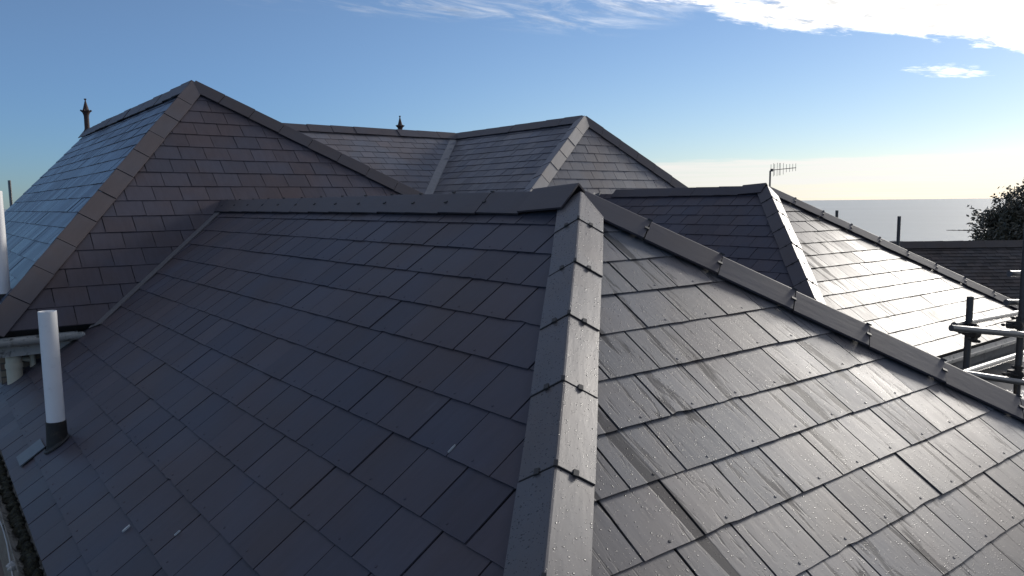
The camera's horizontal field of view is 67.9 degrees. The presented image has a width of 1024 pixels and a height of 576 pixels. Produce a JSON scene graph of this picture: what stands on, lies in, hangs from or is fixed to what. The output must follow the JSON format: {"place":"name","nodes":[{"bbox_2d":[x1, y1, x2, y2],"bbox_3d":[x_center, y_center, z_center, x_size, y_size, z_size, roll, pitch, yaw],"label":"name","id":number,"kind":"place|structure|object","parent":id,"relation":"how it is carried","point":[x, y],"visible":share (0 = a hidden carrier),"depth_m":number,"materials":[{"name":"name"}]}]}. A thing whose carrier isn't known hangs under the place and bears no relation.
{"place":"outdoors","nodes":[
{"label":"outdoors","id":0,"kind":"place"},
{"bbox_2d":[0,560,3,575],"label":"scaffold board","id":1,"kind":"object","parent":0,"point":[1,572],"depth_m":3.46,"materials":[{"name":"brown wood"}]},
{"bbox_2d":[0,0,1023,208],"label":"sky","id":2,"kind":"structure","parent":0,"point":[866,99],"materials":[{"name":"blue"}]},
{"bbox_2d":[4,198,1020,241],"bbox_3d":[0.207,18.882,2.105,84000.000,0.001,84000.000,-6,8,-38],"label":"sea","id":3,"kind":"structure","parent":0,"point":[930,219],"depth_m":878.98,"materials":[{"name":"grey liquid"}]},
{"bbox_2d":[593,183,1017,369],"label":"house wing","id":4,"kind":"structure","parent":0,"point":[862,275],"depth_m":8.56,"materials":[{"name":"grey tile"}]},
{"bbox_2d":[769,163,795,186],"bbox_3d":[6.100,-1.905,17.235,0.857,1.833,0.104,-5,8,-32],"label":"tv aerial","id":5,"kind":"object","parent":4,"relation":"on","point":[774,169],"visible":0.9,"depth_m":17.00,"materials":[{"name":"grey metal"}]},
{"bbox_2d":[978,356,1023,398],"bbox_3d":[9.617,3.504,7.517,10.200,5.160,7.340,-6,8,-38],"label":"flat roof","id":6,"kind":"structure","parent":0,"point":[999,369],"depth_m":8.07,"materials":[{"name":"fabric"}]},
{"bbox_3d":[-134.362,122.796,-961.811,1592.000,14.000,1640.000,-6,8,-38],"label":"ground","id":7,"kind":"structure","parent":0,"visible":0},
{"bbox_2d":[8,180,12,205],"bbox_3d":[-9.226,1.752,14.432,0.052,7.520,0.051,-6,8,-38],"label":"scaffold post","id":8,"kind":"object","parent":7,"relation":"on","point":[10,193],"visible":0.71,"depth_m":14.02,"materials":[{"name":"grey metal"}]},
{"bbox_2d":[0,80,423,575],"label":"house wing","id":9,"kind":"structure","parent":7,"relation":"on","point":[103,218],"depth_m":7.88,"materials":[{"name":"grey tile"}]},
{"bbox_2d":[0,191,10,299],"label":"vent pipe","id":10,"kind":"object","parent":9,"relation":"on","point":[5,288],"visible":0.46,"depth_m":6.41,"materials":[{"name":"white plastic"}]},
{"bbox_2d":[80,99,91,130],"bbox_3d":[-7.965,-3.217,14.228,0.207,0.644,0.207,-6,8,-38],"label":"roof finial","id":11,"kind":"object","parent":9,"relation":"on","point":[85,111],"visible":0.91,"depth_m":14.20,"materials":[{"name":"ceramic"}]},
{"bbox_2d":[283,115,687,193],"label":"house wing","id":12,"kind":"structure","parent":7,"relation":"on","point":[588,154],"depth_m":12.92,"materials":[{"name":"grey tile"}]},
{"bbox_2d":[396,116,403,128],"bbox_3d":[-2.525,-3.564,17.177,0.207,0.644,0.207,-6,8,-38],"label":"roof finial","id":13,"kind":"object","parent":12,"relation":"on","point":[399,126],"visible":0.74,"depth_m":17.12,"materials":[{"name":"ceramic"}]},
{"bbox_2d":[0,183,1023,575],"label":"house wing","id":14,"kind":"structure","parent":7,"relation":"on","point":[574,379],"depth_m":2.98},
{"bbox_2d":[0,519,15,575],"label":"cable","id":15,"kind":"object","parent":14,"relation":"attached to","point":[10,566],"visible":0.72,"depth_m":3.38,"materials":[{"name":"grey plastic"}]},
{"bbox_2d":[37,310,68,453],"bbox_3d":[-2.587,0.560,4.277,0.132,0.866,0.141,-6,8,-38],"label":"vent pipe","id":16,"kind":"object","parent":14,"relation":"on","point":[57,434],"visible":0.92,"depth_m":4.25,"materials":[{"name":"white plastic"}]},
{"bbox_2d":[896,216,900,246],"bbox_3d":[5.898,2.264,11.880,0.050,6.740,0.049,-6,8,-38],"label":"scaffold post","id":17,"kind":"object","parent":7,"relation":"on","point":[898,230],"visible":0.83,"depth_m":11.51,"materials":[{"name":"grey metal"}]},
{"bbox_2d":[891,240,1023,349],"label":"house","id":18,"kind":"structure","parent":7,"relation":"on","point":[989,264],"depth_m":16.67,"materials":[{"name":"grey ceramic"}]},
{"bbox_2d":[958,296,979,368],"bbox_3d":[3.418,3.186,5.967,0.123,6.270,0.143,-1,6,-5],"label":"scaffold post","id":19,"kind":"object","parent":7,"relation":"on","point":[969,322],"visible":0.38,"depth_m":5.68,"materials":[{"name":"grey metal"}]},
{"bbox_2d":[951,310,1017,325],"bbox_3d":[4.123,0.231,6.367,2.357,0.158,0.048,-6,9,-41],"label":"scaffold tube","id":20,"kind":"object","parent":19,"relation":"attached to","point":[983,319],"visible":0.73,"depth_m":6.06,"materials":[{"name":"silver metal"}]},
{"bbox_2d":[948,325,1023,342],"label":"scaffold tube","id":21,"kind":"object","parent":19,"relation":"attached to","point":[974,333],"visible":1,"depth_m":5.49,"materials":[{"name":"grey metal"}]},
{"bbox_2d":[962,350,1023,371],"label":"scaffold tube","id":22,"kind":"object","parent":19,"relation":"attached to","point":[989,364],"visible":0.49,"depth_m":5.94,"materials":[{"name":"silver metal"}]},
{"bbox_2d":[966,179,1023,240],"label":"tree","id":23,"kind":"object","parent":7,"relation":"on","point":[1005,221],"visible":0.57,"depth_m":24.36,"materials":[{"name":"green plant"}]},
{"bbox_2d":[1001,227,1023,394],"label":"scaffold post","id":24,"kind":"object","parent":7,"relation":"on","point":[1017,371],"visible":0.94,"depth_m":5.69,"materials":[{"name":"grey metal"}]},
{"bbox_2d":[964,370,1023,385],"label":"scaffold tube","id":25,"kind":"object","parent":24,"relation":"attached to","point":[1001,379],"visible":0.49,"depth_m":5.60,"materials":[{"name":"silver metal"}]},
{"bbox_2d":[1003,299,1018,305],"bbox_3d":[3.881,0.110,5.765,0.373,0.068,0.048,-3,7,-19],"label":"scaffold tube","id":26,"kind":"object","parent":24,"relation":"attached to","point":[1010,302],"visible":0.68,"depth_m":5.71,"materials":[{"name":"silver metal"}]},
{"bbox_2d":[1006,270,1020,276],"bbox_3d":[3.888,-0.108,5.754,0.340,0.062,0.048,-3,7,-19],"label":"scaffold tube","id":27,"kind":"object","parent":24,"relation":"attached to","point":[1013,273],"visible":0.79,"depth_m":5.70,"materials":[{"name":"silver metal"}]}
]}

